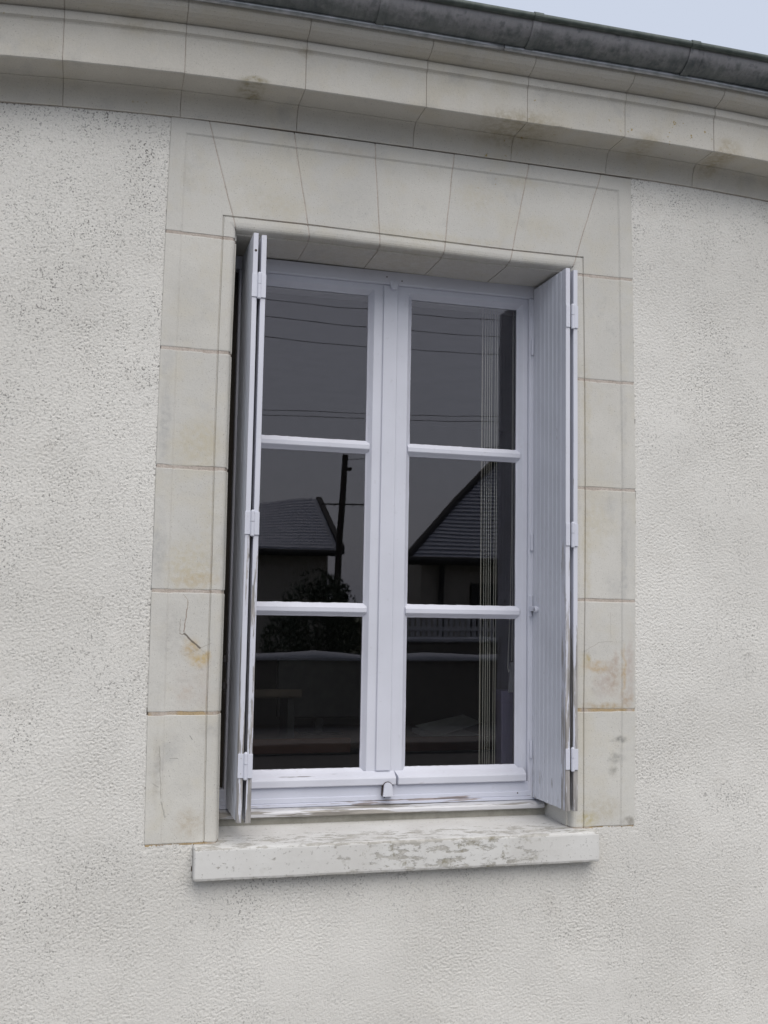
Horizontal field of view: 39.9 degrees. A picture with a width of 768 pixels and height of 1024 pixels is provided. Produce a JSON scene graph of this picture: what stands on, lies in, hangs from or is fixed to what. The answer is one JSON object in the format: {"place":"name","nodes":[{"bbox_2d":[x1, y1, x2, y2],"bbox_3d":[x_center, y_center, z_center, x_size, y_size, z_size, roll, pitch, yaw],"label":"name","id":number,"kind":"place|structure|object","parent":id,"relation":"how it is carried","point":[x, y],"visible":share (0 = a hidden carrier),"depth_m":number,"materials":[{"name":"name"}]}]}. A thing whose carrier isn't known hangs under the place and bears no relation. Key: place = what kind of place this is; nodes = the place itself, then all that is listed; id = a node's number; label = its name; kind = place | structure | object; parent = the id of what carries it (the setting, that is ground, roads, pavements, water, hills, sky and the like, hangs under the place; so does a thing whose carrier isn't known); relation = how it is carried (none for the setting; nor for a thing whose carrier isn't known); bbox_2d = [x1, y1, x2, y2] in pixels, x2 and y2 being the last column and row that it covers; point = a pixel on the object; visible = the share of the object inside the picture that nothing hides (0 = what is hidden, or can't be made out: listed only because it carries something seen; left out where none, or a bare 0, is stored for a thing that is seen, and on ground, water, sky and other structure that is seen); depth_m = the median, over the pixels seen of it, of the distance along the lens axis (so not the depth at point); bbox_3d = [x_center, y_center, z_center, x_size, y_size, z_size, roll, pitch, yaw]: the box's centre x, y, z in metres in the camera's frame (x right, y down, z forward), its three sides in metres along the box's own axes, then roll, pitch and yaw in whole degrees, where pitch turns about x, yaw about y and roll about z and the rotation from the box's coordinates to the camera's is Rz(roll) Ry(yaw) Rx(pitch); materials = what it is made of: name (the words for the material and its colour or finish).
{"place":"outdoors","nodes":[
{"label":"outdoors","id":0,"kind":"place"},
{"bbox_2d":[252,723,493,753],"bbox_3d":[-0.096,1.347,4.543,2.600,0.828,0.705,2,-6,-15],"label":"desk","id":1,"kind":"object","parent":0,"point":[267,739],"visible":0.07,"depth_m":4.30,"materials":[{"name":"orange wood"}]},
{"bbox_2d":[254,689,301,737],"bbox_3d":[-0.556,0.811,4.240,0.410,0.213,0.235,2,-6,-15],"label":"paper tray","id":2,"kind":"object","parent":1,"relation":"on","point":[287,697],"visible":0.44,"depth_m":4.20,"materials":[{"name":"black plastic"}]},
{"bbox_2d":[276,659,360,734],"bbox_3d":[-0.282,0.797,4.585,0.380,0.315,0.180,2,-6,-15],"label":"monitor","id":3,"kind":"object","parent":1,"relation":"on","point":[329,688],"visible":0.86,"depth_m":4.56,"materials":[{"name":"black plastic"}]},
{"bbox_2d":[412,715,481,735],"bbox_3d":[0.278,0.919,4.531,0.240,0.080,0.300,2,-6,-15],"label":"paper stack","id":4,"kind":"object","parent":1,"relation":"on","point":[453,726],"visible":0.73,"depth_m":4.50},
{"bbox_2d":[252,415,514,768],"bbox_3d":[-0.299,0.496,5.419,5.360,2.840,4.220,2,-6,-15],"label":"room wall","id":5,"kind":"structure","parent":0,"point":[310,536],"depth_m":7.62,"materials":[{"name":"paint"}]},
{"bbox_2d":[266,287,514,763],"bbox_3d":[-0.006,0.077,3.450,0.995,1.645,0.060,2,-6,-15],"label":"vertical blind","id":6,"kind":"object","parent":5,"relation":"hanging from","point":[497,312],"visible":0.69,"depth_m":3.53,"materials":[{"name":"white plastic"}]},
{"bbox_3d":[-0.038,0.909,3.352,1.080,0.019,0.178,2,-6,-15],"label":"window ledge","id":7,"kind":"object","parent":5,"relation":"on","visible":0},
{"bbox_2d":[494,689,512,763],"bbox_3d":[0.413,0.759,3.526,0.075,0.326,0.072,2,-6,-15],"label":"card box","id":8,"kind":"object","parent":7,"relation":"on","point":[503,726],"visible":0.44,"depth_m":3.50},
{"bbox_2d":[468,0,767,54],"label":"sky","id":9,"kind":"structure","parent":0,"point":[736,24],"materials":[{"name":"blue"}]},
{"label":"ground","id":10,"kind":"structure","parent":0,"visible":0},
{"bbox_2d":[0,0,767,1023],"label":"stone house","id":11,"kind":"structure","parent":10,"relation":"on","point":[162,162],"depth_m":3.02,"materials":[{"name":"paint"}]},
{"bbox_2d":[219,256,543,818],"bbox_3d":[0.014,0.074,3.296,1.046,1.680,0.098,2,-6,-15],"label":"casement window","id":12,"kind":"structure","parent":11,"relation":"attached to","point":[382,778],"depth_m":3.29,"materials":[{"name":"paint"}]},
{"bbox_2d":[222,233,266,822],"bbox_3d":[-0.413,0.033,3.033,0.077,1.640,0.247,2,-6,-15],"label":"window shutter","id":13,"kind":"object","parent":12,"relation":"attached to","point":[243,613],"depth_m":2.97,"materials":[{"name":"paint"}]},
{"bbox_2d":[194,0,767,96],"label":"zinc flashing","id":14,"kind":"object","parent":11,"relation":"attached to","point":[401,30],"visible":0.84,"depth_m":3.05,"materials":[{"name":"grey metal"}]},
{"bbox_2d":[237,0,767,90],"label":"rain gutter","id":15,"kind":"object","parent":11,"relation":"attached to","point":[528,30],"visible":0.75,"depth_m":3.06,"materials":[{"name":"metal"}]},
{"bbox_2d":[529,268,577,810],"bbox_3d":[0.527,0.074,3.291,0.055,1.638,0.252,2,-6,-15],"label":"window shutter","id":16,"kind":"object","parent":11,"relation":"attached to","point":[553,748],"depth_m":3.25,"materials":[{"name":"paint"}]}
]}

